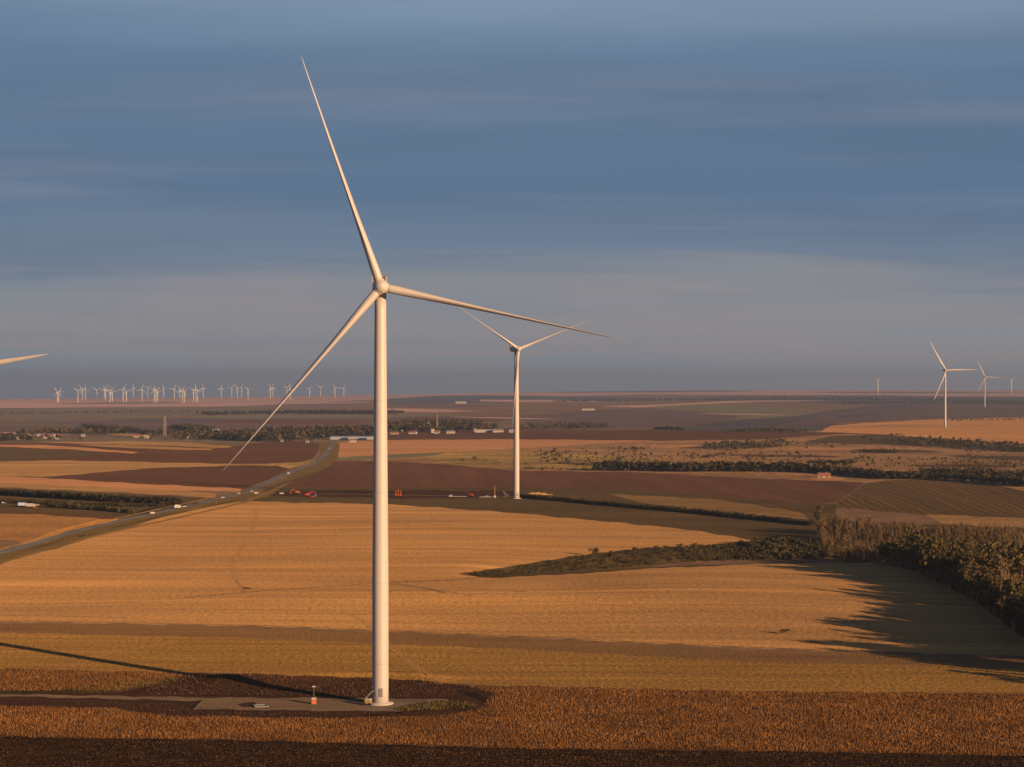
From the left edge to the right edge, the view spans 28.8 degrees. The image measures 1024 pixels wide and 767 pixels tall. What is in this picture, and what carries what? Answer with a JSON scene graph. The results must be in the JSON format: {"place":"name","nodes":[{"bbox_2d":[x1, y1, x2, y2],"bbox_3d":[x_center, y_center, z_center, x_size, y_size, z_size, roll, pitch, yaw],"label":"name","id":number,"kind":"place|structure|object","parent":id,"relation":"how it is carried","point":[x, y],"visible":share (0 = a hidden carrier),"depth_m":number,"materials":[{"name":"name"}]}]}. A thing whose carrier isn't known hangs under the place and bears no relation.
{"place":"outdoors","nodes":[
{"label":"outdoors","id":0,"kind":"place"},
{"bbox_2d":[0,513,100,542],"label":"stubble field","id":1,"kind":"structure","parent":0,"point":[23,528],"depth_m":1195.85,"materials":[{"name":"plant"}]},
{"bbox_2d":[0,447,109,461],"bbox_3d":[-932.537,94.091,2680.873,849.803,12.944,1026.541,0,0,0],"label":"stubble field","id":2,"kind":"structure","parent":0,"point":[13,453],"depth_m":2555.07,"materials":[{"name":"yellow plant"}]},
{"bbox_2d":[0,511,118,518],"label":"ploughed field","id":3,"kind":"structure","parent":0,"point":[55,514],"depth_m":1282.53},
{"bbox_2d":[0,445,137,453],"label":"stubble field","id":4,"kind":"structure","parent":0,"point":[59,447],"depth_m":2773.51,"materials":[{"name":"plant"}]},
{"bbox_2d":[0,424,138,426],"bbox_3d":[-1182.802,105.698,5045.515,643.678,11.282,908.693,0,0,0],"label":"pasture","id":5,"kind":"structure","parent":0,"point":[42,425],"depth_m":4816.51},
{"bbox_2d":[24,519,117,543],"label":"grass strip","id":6,"kind":"object","parent":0,"point":[73,526],"depth_m":1170.70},
{"bbox_2d":[0,667,187,692],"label":"dry crop field","id":7,"kind":"structure","parent":0,"point":[67,680],"depth_m":571.89,"materials":[{"name":"plant"}]},
{"bbox_2d":[0,488,212,518],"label":"grass strip","id":8,"kind":"object","parent":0,"point":[12,506],"depth_m":1363.19,"materials":[{"name":"plant"}]},
{"bbox_2d":[0,498,163,506],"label":"orchard row","id":9,"kind":"object","parent":8,"relation":"on","point":[37,501],"visible":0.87,"depth_m":1376.73,"materials":[{"name":"green plant"}]},
{"bbox_2d":[45,502,134,512],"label":"orchard row","id":10,"kind":"object","parent":8,"relation":"on","point":[93,507],"visible":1,"depth_m":1325.64,"materials":[{"name":"green plant"}]},
{"bbox_2d":[0,488,182,503],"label":"orchard row","id":11,"kind":"object","parent":8,"relation":"on","point":[96,497],"visible":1,"depth_m":1434.20,"materials":[{"name":"green plant"}]},
{"bbox_2d":[0,502,215,557],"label":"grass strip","id":12,"kind":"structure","parent":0,"point":[64,541],"depth_m":1128.77,"materials":[{"name":"plant"}]},
{"bbox_2d":[0,483,216,497],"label":"stubble field","id":13,"kind":"structure","parent":0,"point":[107,489],"depth_m":1611.80,"materials":[{"name":"plant"}]},
{"bbox_2d":[0,460,237,477],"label":"stubble field","id":14,"kind":"structure","parent":0,"point":[44,468],"depth_m":2175.78,"materials":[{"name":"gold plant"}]},
{"bbox_2d":[0,477,241,491],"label":"stubble field","id":15,"kind":"structure","parent":0,"point":[48,481],"depth_m":1688.36,"materials":[{"name":"plant"}]},
{"bbox_2d":[47,441,231,447],"bbox_3d":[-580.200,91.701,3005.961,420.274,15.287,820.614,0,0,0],"label":"stubble field","id":16,"kind":"structure","parent":0,"point":[184,444],"depth_m":3169.94,"materials":[{"name":"plant"}]},
{"bbox_2d":[0,482,291,562],"bbox_3d":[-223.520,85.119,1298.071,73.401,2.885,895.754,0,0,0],"label":"grass strip","id":17,"kind":"object","parent":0,"point":[59,545],"depth_m":1165.07,"materials":[{"name":"plant"}]},
{"bbox_2d":[85,444,211,449],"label":"stubble field","id":18,"kind":"structure","parent":0,"point":[149,447],"depth_m":2715.07,"materials":[{"name":"plant"}]},
{"bbox_2d":[0,440,319,463],"bbox_3d":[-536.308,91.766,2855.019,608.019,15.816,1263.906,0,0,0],"label":"ploughed field","id":19,"kind":"structure","parent":0,"point":[276,451],"depth_m":2475.63,"materials":[{"name":"soil"}]},
{"bbox_2d":[41,465,288,489],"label":"ploughed field","id":20,"kind":"structure","parent":0,"point":[243,477],"depth_m":1893.20,"materials":[{"name":"soil"}]},
{"bbox_2d":[0,441,335,553],"bbox_3d":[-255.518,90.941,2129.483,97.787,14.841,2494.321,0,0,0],"label":"road","id":21,"kind":"structure","parent":0,"point":[325,454],"depth_m":1308.25,"materials":[{"name":"asphalt"}]},
{"bbox_2d":[0,441,339,563],"bbox_3d":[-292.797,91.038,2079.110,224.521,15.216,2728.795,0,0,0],"label":"grass strip","id":22,"kind":"object","parent":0,"point":[330,458],"depth_m":1457.98,"materials":[{"name":"plant"}]},
{"bbox_2d":[119,419,226,421],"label":"fallow field","id":23,"kind":"structure","parent":0,"point":[186,420],"depth_m":6102.64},
{"bbox_2d":[0,407,365,421],"bbox_3d":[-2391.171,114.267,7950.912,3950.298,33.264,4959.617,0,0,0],"label":"pasture","id":24,"kind":"structure","parent":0,"point":[35,416],"depth_m":7520.24,"materials":[{"name":"plant"}]},
{"bbox_2d":[196,409,403,414],"bbox_3d":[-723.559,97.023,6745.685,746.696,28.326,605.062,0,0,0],"label":"tree belt","id":25,"kind":"object","parent":24,"relation":"on","point":[321,411],"visible":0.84,"depth_m":6898.24,"materials":[{"name":"green plant"}]},
{"bbox_2d":[0,433,373,444],"bbox_3d":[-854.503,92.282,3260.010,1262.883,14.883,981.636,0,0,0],"label":"pasture","id":26,"kind":"structure","parent":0,"point":[142,438],"depth_m":3473.98,"materials":[{"name":"plant"}]},
{"bbox_2d":[0,427,223,438],"bbox_3d":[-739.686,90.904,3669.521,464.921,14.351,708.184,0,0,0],"label":"village trees","id":27,"kind":"object","parent":26,"relation":"on","point":[100,430],"visible":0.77,"depth_m":3724.80,"materials":[{"name":"green plant"}]},
{"bbox_2d":[0,427,225,440],"bbox_3d":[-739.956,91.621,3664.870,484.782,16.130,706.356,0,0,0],"label":"village trees","id":28,"kind":"object","parent":26,"relation":"on","point":[123,431],"visible":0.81,"depth_m":3738.51,"materials":[{"name":"green plant"}]},
{"bbox_2d":[222,423,373,440],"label":"village trees","id":29,"kind":"object","parent":26,"relation":"on","point":[262,436],"visible":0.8,"depth_m":3591.70,"materials":[{"name":"green plant"}]},
{"bbox_2d":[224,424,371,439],"bbox_3d":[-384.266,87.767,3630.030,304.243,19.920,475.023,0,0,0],"label":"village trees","id":30,"kind":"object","parent":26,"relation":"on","point":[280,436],"visible":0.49,"depth_m":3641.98,"materials":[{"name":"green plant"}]},
{"bbox_2d":[0,694,447,700],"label":"gravel track","id":31,"kind":"structure","parent":0,"point":[176,698],"depth_m":537.30,"materials":[{"name":"gravel"}]},
{"bbox_2d":[0,673,493,718],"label":"dug soil","id":32,"kind":"structure","parent":0,"point":[100,702],"depth_m":540.74,"materials":[{"name":"soil"}]},
{"bbox_2d":[0,677,175,692],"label":"grass strip","id":33,"kind":"object","parent":32,"relation":"on","point":[67,690],"depth_m":549.55,"materials":[{"name":"plant"}]},
{"bbox_2d":[54,676,175,691],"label":"weeds","id":34,"kind":"object","parent":33,"relation":"on","point":[136,681],"visible":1,"depth_m":556.35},
{"bbox_2d":[188,697,447,710],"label":"crane pad","id":35,"kind":"object","parent":32,"relation":"on","point":[353,704],"visible":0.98,"depth_m":527.23,"materials":[{"name":"gravel"}]},
{"bbox_2d":[226,56,616,705],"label":"wind turbine","id":36,"kind":"object","parent":35,"relation":"on","point":[380,600],"visible":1,"depth_m":524.83,"materials":[{"name":"paint"}]},
{"bbox_2d":[359,701,431,710],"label":"crane pad","id":37,"kind":"object","parent":32,"relation":"on","point":[363,707],"visible":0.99,"depth_m":522.26,"materials":[{"name":"gravel"}]},
{"bbox_2d":[394,700,465,710],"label":"grass strip","id":38,"kind":"object","parent":32,"relation":"on","point":[446,703],"depth_m":523.21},
{"bbox_2d":[392,698,477,711],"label":"weeds","id":39,"kind":"object","parent":38,"relation":"on","point":[433,705],"visible":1,"depth_m":520.95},
{"bbox_2d":[238,459,314,467],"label":"grass strip","id":40,"kind":"object","parent":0,"point":[291,464],"depth_m":2207.06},
{"bbox_2d":[0,414,553,436],"bbox_3d":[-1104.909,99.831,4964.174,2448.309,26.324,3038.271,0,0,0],"label":"ploughed field","id":41,"kind":"structure","parent":0,"point":[157,425],"depth_m":4988.10,"materials":[{"name":"soil"}]},
{"bbox_2d":[169,423,215,430],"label":"tree belt","id":42,"kind":"object","parent":41,"relation":"on","point":[189,426],"visible":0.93,"depth_m":4130.13,"materials":[{"name":"green plant"}]},
{"bbox_2d":[202,420,373,423],"bbox_3d":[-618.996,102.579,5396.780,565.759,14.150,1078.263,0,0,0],"label":"ploughed field","id":43,"kind":"structure","parent":0,"point":[291,421],"depth_m":5085.56,"materials":[{"name":"soil"}]},
{"bbox_2d":[191,414,435,417],"bbox_3d":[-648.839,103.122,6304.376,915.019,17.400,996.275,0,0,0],"label":"pasture","id":44,"kind":"structure","parent":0,"point":[307,416],"depth_m":6373.94,"materials":[{"name":"plant"}]},
{"bbox_2d":[337,452,446,459],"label":"pasture","id":45,"kind":"structure","parent":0,"point":[393,456],"depth_m":2360.52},
{"bbox_2d":[271,490,520,498],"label":"dug soil","id":46,"kind":"structure","parent":0,"point":[405,494],"depth_m":1535.24,"materials":[{"name":"soil"}]},
{"bbox_2d":[337,439,647,456],"bbox_3d":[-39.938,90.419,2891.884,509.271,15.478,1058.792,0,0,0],"label":"stubble field","id":47,"kind":"structure","parent":0,"point":[356,448],"depth_m":2716.46,"materials":[{"name":"plant"}]},
{"bbox_2d":[0,501,1023,656],"bbox_3d":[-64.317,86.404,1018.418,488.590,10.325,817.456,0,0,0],"label":"stubble field","id":48,"kind":"structure","parent":0,"point":[289,548],"depth_m":812.86,"materials":[{"name":"plant"}]},
{"bbox_2d":[38,621,1023,656],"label":"weed strip","id":49,"kind":"object","parent":48,"relation":"on","point":[545,637],"visible":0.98,"depth_m":658.92,"materials":[{"name":"plant"}]},
{"bbox_2d":[893,542,910,569],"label":"tree","id":50,"kind":"object","parent":48,"relation":"on","point":[903,553],"visible":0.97,"depth_m":891.08,"materials":[{"name":"green plant"}]},
{"bbox_2d":[909,536,946,579],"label":"tree","id":51,"kind":"object","parent":48,"relation":"on","point":[936,543],"visible":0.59,"depth_m":848.10,"materials":[{"name":"green plant"}]},
{"bbox_2d":[916,547,948,580],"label":"tree","id":52,"kind":"object","parent":48,"relation":"on","point":[926,556],"visible":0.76,"depth_m":837.11,"materials":[{"name":"green plant"}]},
{"bbox_2d":[0,632,1023,693],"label":"stubble field","id":53,"kind":"structure","parent":0,"point":[447,664],"depth_m":595.73,"materials":[{"name":"plant"}]},
{"bbox_2d":[0,685,1023,755],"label":"dry crop field","id":54,"kind":"structure","parent":0,"point":[744,736],"depth_m":493.33,"materials":[{"name":"plant"}]},
{"bbox_2d":[0,736,1023,766],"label":"ploughed field","id":55,"kind":"structure","parent":0,"point":[183,747],"depth_m":452.34,"materials":[{"name":"soil"}]},
{"bbox_2d":[0,624,1023,666],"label":"grass strip","id":56,"kind":"object","parent":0,"point":[619,648],"depth_m":644.30,"materials":[{"name":"plant"}]},
{"bbox_2d":[0,394,1023,685],"bbox_3d":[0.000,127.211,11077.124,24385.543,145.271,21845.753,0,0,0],"label":"ground","id":57,"kind":"structure","parent":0,"point":[528,408],"depth_m":6225.28,"materials":[{"name":"soil"}]},
{"bbox_2d":[0,390,1023,407],"bbox_3d":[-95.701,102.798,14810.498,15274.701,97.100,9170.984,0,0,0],"label":"stubble field","id":58,"kind":"structure","parent":0,"point":[189,402],"depth_m":14694.42,"materials":[{"name":"plant"}]},
{"bbox_2d":[0,0,1023,398],"label":"sky","id":59,"kind":"structure","parent":0,"point":[736,194],"materials":[{"name":"blue"}]},
{"bbox_2d":[387,395,654,404],"bbox_3d":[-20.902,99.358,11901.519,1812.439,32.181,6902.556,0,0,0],"label":"fallow field","id":60,"kind":"structure","parent":0,"point":[426,400],"depth_m":12501.13,"materials":[{"name":"soil"}]},
{"bbox_2d":[387,420,675,432],"bbox_3d":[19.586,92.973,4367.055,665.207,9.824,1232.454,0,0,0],"label":"pasture","id":61,"kind":"structure","parent":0,"point":[499,426],"depth_m":3938.63,"materials":[{"name":"plant"}]},
{"bbox_2d":[387,419,492,429],"bbox_3d":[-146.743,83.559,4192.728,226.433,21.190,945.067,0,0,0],"label":"village trees","id":62,"kind":"object","parent":61,"relation":"on","point":[486,425],"visible":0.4,"depth_m":3841.90,"materials":[{"name":"green plant"}]},
{"bbox_2d":[387,418,497,431],"bbox_3d":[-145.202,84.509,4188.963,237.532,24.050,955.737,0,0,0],"label":"village trees","id":63,"kind":"object","parent":61,"relation":"on","point":[399,426],"visible":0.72,"depth_m":3820.11,"materials":[{"name":"green plant"}]},
{"bbox_2d":[513,420,608,428],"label":"village trees","id":64,"kind":"object","parent":61,"relation":"on","point":[563,424],"visible":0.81,"depth_m":3911.32,"materials":[{"name":"green plant"}]},
{"bbox_2d":[243,487,836,539],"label":"grass strip","id":65,"kind":"object","parent":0,"point":[744,528],"depth_m":1362.81,"materials":[{"name":"plant"}]},
{"bbox_2d":[461,308,594,498],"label":"wind turbine","id":66,"kind":"object","parent":65,"relation":"on","point":[515,349],"visible":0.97,"depth_m":1462.86,"materials":[{"name":"paint"}]},
{"bbox_2d":[519,493,816,524],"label":"hedge","id":67,"kind":"object","parent":65,"relation":"on","point":[699,511],"visible":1,"depth_m":1314.83,"materials":[{"name":"green plant"}]},
{"bbox_2d":[425,452,687,469],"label":"rough grassland","id":68,"kind":"structure","parent":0,"point":[532,460],"depth_m":2250.98,"materials":[{"name":"brown plant"}]},
{"bbox_2d":[283,461,865,503],"bbox_3d":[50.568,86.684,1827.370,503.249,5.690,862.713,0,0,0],"label":"ploughed field","id":69,"kind":"structure","parent":0,"point":[353,474],"depth_m":1717.84,"materials":[{"name":"soil"}]},
{"bbox_2d":[387,429,873,440],"bbox_3d":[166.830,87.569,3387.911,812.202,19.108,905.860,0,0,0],"label":"ploughed field","id":70,"kind":"structure","parent":0,"point":[661,435],"depth_m":3326.07,"materials":[{"name":"soil"}]},
{"bbox_2d":[717,427,806,432],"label":"tree belt","id":71,"kind":"object","parent":70,"relation":"on","point":[762,429],"visible":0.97,"depth_m":3319.21,"materials":[{"name":"green plant"}]},
{"bbox_2d":[523,408,738,428],"bbox_3d":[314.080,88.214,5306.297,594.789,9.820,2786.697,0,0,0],"label":"ploughed field","id":72,"kind":"structure","parent":0,"point":[638,418],"depth_m":5132.88,"materials":[{"name":"soil"}]},
{"bbox_2d":[555,390,737,392],"bbox_3d":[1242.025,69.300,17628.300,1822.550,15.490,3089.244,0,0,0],"label":"stubble field","id":73,"kind":"structure","parent":0,"point":[658,391],"depth_m":16705.49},
{"bbox_2d":[606,402,742,406],"bbox_3d":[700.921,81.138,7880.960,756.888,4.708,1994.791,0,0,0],"label":"stubble field","id":74,"kind":"structure","parent":0,"point":[654,405],"depth_m":7625.57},
{"bbox_2d":[349,434,1023,486],"bbox_3d":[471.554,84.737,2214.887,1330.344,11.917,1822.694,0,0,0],"label":"rough grassland","id":75,"kind":"structure","parent":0,"point":[655,448],"depth_m":2453.36,"materials":[{"name":"brown plant"}]},
{"bbox_2d":[591,460,819,469],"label":"tree belt","id":76,"kind":"object","parent":75,"relation":"on","point":[806,464],"visible":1,"depth_m":1906.16,"materials":[{"name":"green plant"}]},
{"bbox_2d":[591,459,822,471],"bbox_3d":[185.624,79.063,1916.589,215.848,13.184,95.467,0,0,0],"label":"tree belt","id":77,"kind":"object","parent":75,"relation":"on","point":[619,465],"visible":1,"depth_m":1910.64,"materials":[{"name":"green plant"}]},
{"bbox_2d":[702,436,798,449],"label":"village trees","id":78,"kind":"object","parent":75,"relation":"on","point":[741,444],"visible":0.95,"depth_m":2756.99,"materials":[{"name":"green plant"}]},
{"bbox_2d":[810,464,1023,485],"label":"tree belt","id":79,"kind":"object","parent":75,"relation":"on","point":[885,474],"visible":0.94,"depth_m":1770.63,"materials":[{"name":"green plant"}]},
{"bbox_2d":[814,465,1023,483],"bbox_3d":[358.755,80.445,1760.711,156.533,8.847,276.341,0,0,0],"label":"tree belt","id":80,"kind":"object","parent":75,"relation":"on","point":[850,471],"visible":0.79,"depth_m":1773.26,"materials":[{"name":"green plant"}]},
{"bbox_2d":[861,433,1023,451],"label":"village trees","id":81,"kind":"object","parent":75,"relation":"on","point":[949,441],"visible":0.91,"depth_m":2774.34,"materials":[{"name":"green plant"}]},
{"bbox_2d":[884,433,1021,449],"bbox_3d":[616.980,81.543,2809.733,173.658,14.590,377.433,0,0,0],"label":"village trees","id":82,"kind":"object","parent":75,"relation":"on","point":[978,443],"visible":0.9,"depth_m":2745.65,"materials":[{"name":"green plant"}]},
{"bbox_2d":[918,466,1023,476],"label":"tree belt","id":83,"kind":"object","parent":75,"relation":"on","point":[981,471],"visible":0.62,"depth_m":1800.19,"materials":[{"name":"green plant"}]},
{"bbox_2d":[608,493,807,519],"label":"grass strip","id":84,"kind":"object","parent":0,"point":[717,505],"depth_m":1383.62,"materials":[{"name":"plant"}]},
{"bbox_2d":[653,405,821,417],"bbox_3d":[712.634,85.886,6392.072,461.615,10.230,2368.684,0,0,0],"label":"pasture","id":85,"kind":"structure","parent":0,"point":[775,412],"depth_m":6196.28,"materials":[{"name":"plant"}]},
{"bbox_2d":[460,520,1023,637],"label":"woodland floor","id":86,"kind":"structure","parent":0,"point":[811,531],"depth_m":971.56,"materials":[{"name":"green plant"}]},
{"bbox_2d":[679,535,831,561],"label":"undergrowth","id":87,"kind":"object","parent":86,"relation":"on","point":[772,547],"visible":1,"depth_m":1023.90,"materials":[{"name":"green plant"}]},
{"bbox_2d":[890,524,926,568],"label":"tree","id":88,"kind":"object","parent":86,"relation":"on","point":[906,537],"visible":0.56,"depth_m":898.44,"materials":[{"name":"green plant"}]},
{"bbox_2d":[816,513,1023,568],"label":"woodland","id":89,"kind":"object","parent":86,"relation":"on","point":[861,527],"visible":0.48,"depth_m":1053.17,"materials":[{"name":"brown plant"}]},
{"bbox_2d":[945,539,968,554],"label":"tree","id":90,"kind":"object","parent":86,"relation":"on","point":[960,546],"visible":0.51,"depth_m":846.38,"materials":[{"name":"green plant"}]},
{"bbox_2d":[952,551,982,590],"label":"tree","id":91,"kind":"object","parent":86,"relation":"on","point":[966,559],"visible":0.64,"depth_m":803.85,"materials":[{"name":"green plant"}]},
{"bbox_2d":[951,541,1023,577],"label":"woodland","id":92,"kind":"object","parent":86,"relation":"on","point":[1014,553],"visible":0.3,"depth_m":863.70,"materials":[{"name":"green plant"}]},
{"bbox_2d":[972,573,1006,609],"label":"tree","id":93,"kind":"object","parent":86,"relation":"on","point":[977,576],"visible":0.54,"depth_m":740.30,"materials":[{"name":"green plant"}]},
{"bbox_2d":[981,587,1005,617],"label":"tree","id":94,"kind":"object","parent":86,"relation":"on","point":[991,593],"visible":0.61,"depth_m":719.26,"materials":[{"name":"green plant"}]},
{"bbox_2d":[1002,594,1023,617],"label":"tree","id":95,"kind":"object","parent":86,"relation":"on","point":[1009,603],"visible":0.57,"depth_m":673.03,"materials":[{"name":"green plant"}]},
{"bbox_2d":[652,559,909,566],"bbox_3d":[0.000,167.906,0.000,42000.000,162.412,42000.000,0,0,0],"label":"ground","id":96,"kind":"structure","parent":0,"point":[758,561],"depth_m":997.12,"materials":[{"name":"soil"}]},
{"bbox_2d":[765,424,847,431],"bbox_3d":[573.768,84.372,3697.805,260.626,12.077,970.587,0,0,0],"label":"fallow field","id":97,"kind":"structure","parent":0,"point":[813,427],"depth_m":4029.72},
{"bbox_2d":[684,404,939,430],"bbox_3d":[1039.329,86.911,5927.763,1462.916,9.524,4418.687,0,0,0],"label":"fallow field","id":98,"kind":"structure","parent":0,"point":[747,423],"depth_m":4387.44,"materials":[{"name":"soil"}]},
{"bbox_2d":[655,396,1023,405],"bbox_3d":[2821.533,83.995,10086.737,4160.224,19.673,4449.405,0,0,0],"label":"fallow field","id":99,"kind":"structure","parent":0,"point":[741,398],"depth_m":10530.60,"materials":[{"name":"soil"}]},
{"bbox_2d":[553,397,1023,403],"bbox_3d":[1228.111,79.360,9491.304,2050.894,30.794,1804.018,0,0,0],"label":"tree belt","id":100,"kind":"object","parent":99,"relation":"on","point":[853,398],"visible":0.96,"depth_m":9992.36,"materials":[{"name":"green plant"}]},
{"bbox_2d":[841,401,1020,404],"bbox_3d":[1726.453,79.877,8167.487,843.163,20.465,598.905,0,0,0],"label":"tree belt","id":101,"kind":"object","parent":99,"relation":"on","point":[883,402],"visible":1,"depth_m":8298.05,"materials":[{"name":"green plant"}]},
{"bbox_2d":[832,410,926,417],"bbox_3d":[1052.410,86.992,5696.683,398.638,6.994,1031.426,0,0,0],"label":"fallow field","id":102,"kind":"structure","parent":0,"point":[855,415],"depth_m":5555.10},
{"bbox_2d":[781,405,1023,425],"bbox_3d":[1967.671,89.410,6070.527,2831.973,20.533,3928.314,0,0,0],"label":"ploughed field","id":103,"kind":"structure","parent":0,"point":[827,419],"depth_m":5459.23,"materials":[{"name":"soil"}]},
{"bbox_2d":[800,434,1023,452],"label":"rough grassland","id":104,"kind":"structure","parent":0,"point":[854,439],"depth_m":2874.63,"materials":[{"name":"green plant"}]},
{"bbox_2d":[817,417,1023,437],"bbox_3d":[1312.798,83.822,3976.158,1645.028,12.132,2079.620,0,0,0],"label":"stubble field","id":105,"kind":"structure","parent":0,"point":[975,423],"depth_m":4050.39,"materials":[{"name":"plant"}]},
{"bbox_2d":[836,480,1023,517],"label":"crop field","id":106,"kind":"structure","parent":0,"point":[928,497],"depth_m":1449.17,"materials":[{"name":"plant"}]},
{"bbox_2d":[869,427,1023,443],"bbox_3d":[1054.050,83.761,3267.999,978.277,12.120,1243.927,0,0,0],"label":"stubble field","id":107,"kind":"structure","parent":0,"point":[1002,434],"depth_m":3135.66,"materials":[{"name":"plant"}]},
{"bbox_2d":[932,345,976,426],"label":"wind turbine","id":108,"kind":"object","parent":107,"relation":"on","point":[944,375],"visible":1,"depth_m":3855.60,"materials":[{"name":"paint"}]},
{"bbox_2d":[879,411,1023,413],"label":"pasture","id":109,"kind":"structure","parent":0,"point":[940,412],"depth_m":5848.35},
{"bbox_2d":[909,464,1023,467],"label":"rough grassland","id":110,"kind":"structure","parent":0,"point":[955,465],"depth_m":2041.37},
{"bbox_2d":[926,515,1023,527],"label":"stubble field","id":111,"kind":"structure","parent":0,"point":[974,521],"depth_m":1232.35,"materials":[{"name":"plant"}]},
{"bbox_2d":[950,455,1023,459],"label":"rough grassland","id":112,"kind":"structure","parent":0,"point":[994,457],"depth_m":2397.88,"materials":[{"name":"brown plant"}]},
{"bbox_2d":[719,452,1023,469],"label":"village trees","id":113,"kind":"object","parent":112,"relation":"on","point":[975,462],"visible":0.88,"depth_m":2109.09,"materials":[{"name":"green plant"}]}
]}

